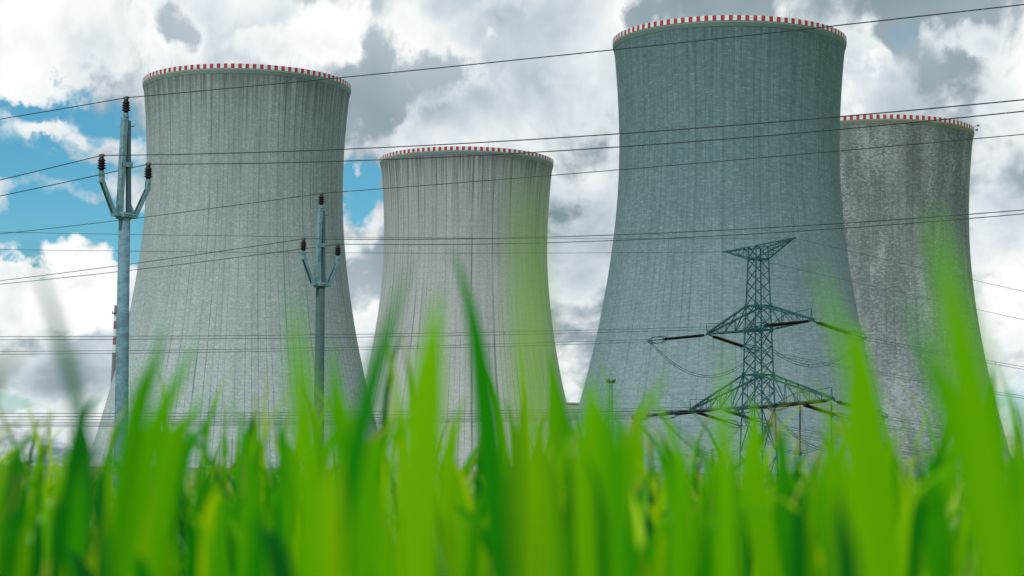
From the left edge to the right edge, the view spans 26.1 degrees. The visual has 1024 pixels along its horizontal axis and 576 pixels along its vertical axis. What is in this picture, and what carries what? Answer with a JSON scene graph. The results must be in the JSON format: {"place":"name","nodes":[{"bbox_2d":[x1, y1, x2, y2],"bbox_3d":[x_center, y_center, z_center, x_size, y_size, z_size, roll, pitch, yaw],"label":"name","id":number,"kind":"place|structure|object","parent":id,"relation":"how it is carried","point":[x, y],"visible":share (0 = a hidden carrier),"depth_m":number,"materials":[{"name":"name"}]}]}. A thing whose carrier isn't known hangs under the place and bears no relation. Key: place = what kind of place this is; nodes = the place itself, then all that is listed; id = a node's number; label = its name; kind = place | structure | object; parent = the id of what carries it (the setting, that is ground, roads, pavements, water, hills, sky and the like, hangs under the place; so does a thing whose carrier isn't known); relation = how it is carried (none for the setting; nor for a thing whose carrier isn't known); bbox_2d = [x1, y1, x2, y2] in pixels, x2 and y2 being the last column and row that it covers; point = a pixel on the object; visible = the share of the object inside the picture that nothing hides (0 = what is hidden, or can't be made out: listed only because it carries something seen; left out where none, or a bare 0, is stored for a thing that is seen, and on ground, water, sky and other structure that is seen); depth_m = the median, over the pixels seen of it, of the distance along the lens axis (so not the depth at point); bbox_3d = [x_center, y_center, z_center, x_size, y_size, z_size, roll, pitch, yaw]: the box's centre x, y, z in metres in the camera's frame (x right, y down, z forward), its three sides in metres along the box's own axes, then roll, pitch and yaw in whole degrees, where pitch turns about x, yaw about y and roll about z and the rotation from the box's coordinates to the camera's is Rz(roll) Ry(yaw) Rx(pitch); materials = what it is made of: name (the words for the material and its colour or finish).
{"place":"outdoors","nodes":[
{"label":"outdoors","id":0,"kind":"place"},
{"bbox_2d":[93,63,377,468],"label":"cooling tower","id":1,"kind":"structure","parent":0,"point":[208,303],"depth_m":833.18,"materials":[{"name":"grey concrete"}]},
{"bbox_2d":[370,143,572,469],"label":"cooling tower","id":2,"kind":"structure","parent":0,"point":[443,213],"depth_m":1002.85,"materials":[{"name":"grey concrete"}]},
{"bbox_2d":[2,465,956,498],"bbox_3d":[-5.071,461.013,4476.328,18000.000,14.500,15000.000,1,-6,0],"label":"ground","id":3,"kind":"structure","parent":0,"point":[193,473],"depth_m":276.47,"materials":[{"name":"green plant"}]},
{"bbox_2d":[111,305,116,382],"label":"chimney","id":4,"kind":"object","parent":3,"relation":"on","point":[114,346],"visible":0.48,"depth_m":1196.70,"materials":[{"name":"metal"}]},
{"bbox_2d":[97,96,152,485],"bbox_3d":[-10.118,0.381,57.437,0.500,10.880,1.796,-5,-8,40],"label":"utility pole","id":5,"kind":"object","parent":3,"relation":"on","point":[125,164],"visible":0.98,"depth_m":57.40,"materials":[{"name":"metal"}]},
{"bbox_2d":[0,4,1023,119],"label":"overhead wire","id":6,"kind":"object","parent":5,"relation":"attached to","point":[545,56],"visible":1,"depth_m":48.27,"materials":[{"name":"black metal"}]},
{"bbox_2d":[0,99,1023,179],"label":"overhead wire","id":7,"kind":"object","parent":5,"relation":"attached to","point":[547,138],"visible":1,"depth_m":46.97,"materials":[{"name":"black metal"}]},
{"bbox_2d":[0,111,1023,195],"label":"overhead wire","id":8,"kind":"object","parent":5,"relation":"attached to","point":[555,150],"visible":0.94,"depth_m":48.83,"materials":[{"name":"black metal"}]},
{"bbox_2d":[300,192,340,433],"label":"utility pole","id":9,"kind":"object","parent":3,"relation":"on","point":[315,282],"visible":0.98,"depth_m":74.48,"materials":[{"name":"metal"}]},
{"bbox_2d":[0,209,1023,280],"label":"overhead wire","id":10,"kind":"object","parent":9,"relation":"attached to","point":[555,236],"visible":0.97,"depth_m":65.72,"materials":[{"name":"black metal"}]},
{"bbox_2d":[1,134,1023,233],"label":"overhead wire","id":11,"kind":"object","parent":9,"relation":"attached to","point":[557,174],"visible":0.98,"depth_m":66.94,"materials":[{"name":"black metal"}]},
{"bbox_2d":[4,213,1023,283],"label":"overhead wire","id":12,"kind":"object","parent":9,"relation":"attached to","point":[547,242],"visible":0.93,"depth_m":68.34,"materials":[{"name":"black metal"}]},
{"bbox_2d":[631,237,887,480],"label":"lattice pylon","id":13,"kind":"object","parent":3,"relation":"on","point":[756,375],"visible":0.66,"depth_m":210.36,"materials":[{"name":"grey metal"}]},
{"bbox_2d":[0,416,631,426],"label":"conductor bundle","id":14,"kind":"object","parent":13,"relation":"attached to","point":[288,424],"visible":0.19,"depth_m":200.00,"materials":[{"name":"black metal"}]},
{"bbox_2d":[0,339,649,353],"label":"conductor bundle","id":15,"kind":"object","parent":13,"relation":"attached to","point":[325,350],"visible":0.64,"depth_m":199.31,"materials":[{"name":"black metal"}]},
{"bbox_2d":[0,414,659,425],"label":"conductor bundle","id":16,"kind":"object","parent":13,"relation":"attached to","point":[223,421],"visible":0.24,"depth_m":192.46,"materials":[{"name":"black metal"}]},
{"bbox_2d":[0,249,681,252],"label":"earth wire","id":17,"kind":"object","parent":13,"relation":"attached to","point":[292,252],"visible":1,"depth_m":195.77,"materials":[{"name":"grey metal"}]},
{"bbox_2d":[6,232,740,238],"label":"earth wire","id":18,"kind":"object","parent":13,"relation":"attached to","point":[410,237],"visible":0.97,"depth_m":192.99,"materials":[{"name":"grey metal"}]},
{"bbox_2d":[0,325,750,339],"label":"conductor bundle","id":19,"kind":"object","parent":13,"relation":"attached to","point":[336,334],"visible":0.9,"depth_m":181.56,"materials":[{"name":"grey metal"}]},
{"bbox_2d":[0,406,769,416],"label":"conductor bundle","id":20,"kind":"object","parent":13,"relation":"attached to","point":[328,412],"visible":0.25,"depth_m":175.50,"materials":[{"name":"black metal"}]},
{"bbox_2d":[58,409,736,419],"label":"conductor bundle","id":21,"kind":"object","parent":13,"relation":"attached to","point":[392,417],"visible":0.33,"depth_m":188.37,"materials":[{"name":"black metal"}]},
{"bbox_2d":[743,425,933,458],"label":"conductor bundle","id":22,"kind":"object","parent":13,"relation":"attached to","point":[838,441],"visible":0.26,"depth_m":225.91,"materials":[{"name":"black metal"}]},
{"bbox_2d":[771,425,934,453],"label":"conductor bundle","id":23,"kind":"object","parent":13,"relation":"attached to","point":[841,438],"visible":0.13,"depth_m":219.81,"materials":[{"name":"black metal"}]},
{"bbox_2d":[758,350,1023,398],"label":"conductor bundle","id":24,"kind":"object","parent":13,"relation":"attached to","point":[874,373],"visible":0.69,"depth_m":225.58,"materials":[{"name":"black metal"}]},
{"bbox_2d":[764,261,1023,319],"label":"earth wire","id":25,"kind":"object","parent":13,"relation":"attached to","point":[887,289],"visible":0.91,"depth_m":223.18,"materials":[{"name":"grey metal"}]},
{"bbox_2d":[796,238,1023,291],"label":"earth wire","id":26,"kind":"object","parent":13,"relation":"attached to","point":[901,263],"visible":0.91,"depth_m":209.61,"materials":[{"name":"grey metal"}]},
{"bbox_2d":[865,337,1023,369],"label":"conductor bundle","id":27,"kind":"object","parent":13,"relation":"attached to","point":[938,351],"visible":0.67,"depth_m":206.18,"materials":[{"name":"black metal"}]},
{"bbox_2d":[888,425,1011,448],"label":"conductor bundle","id":28,"kind":"object","parent":13,"relation":"attached to","point":[918,430],"visible":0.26,"depth_m":207.99,"materials":[{"name":"black metal"}]},
{"bbox_2d":[888,416,1012,440],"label":"conductor bundle","id":29,"kind":"object","parent":13,"relation":"attached to","point":[921,422],"visible":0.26,"depth_m":201.72,"materials":[{"name":"black metal"}]},
{"bbox_2d":[0,154,1023,575],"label":"wheat grass","id":30,"kind":"structure","parent":0,"point":[542,498],"depth_m":0.68,"materials":[{"name":"green plant"}]},
{"bbox_2d":[0,0,1023,465],"label":"sky","id":31,"kind":"structure","parent":0,"point":[55,54],"materials":[{"name":"white"}]},
{"bbox_2d":[567,402,579,426],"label":"industrial hall","id":32,"kind":"structure","parent":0,"point":[575,405],"depth_m":1239.54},
{"bbox_2d":[609,378,615,395],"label":"floodlight mast","id":33,"kind":"object","parent":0,"point":[613,380],"visible":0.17,"depth_m":559.54,"materials":[{"name":"metal"}]},
{"bbox_2d":[573,11,860,473],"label":"cooling tower","id":34,"kind":"structure","parent":0,"point":[697,285],"depth_m":737.04,"materials":[{"name":"grey concrete"}]},
{"bbox_2d":[840,114,980,474],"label":"cooling tower","id":35,"kind":"structure","parent":0,"point":[896,182],"depth_m":905.26,"materials":[{"name":"grey concrete"}]}
]}

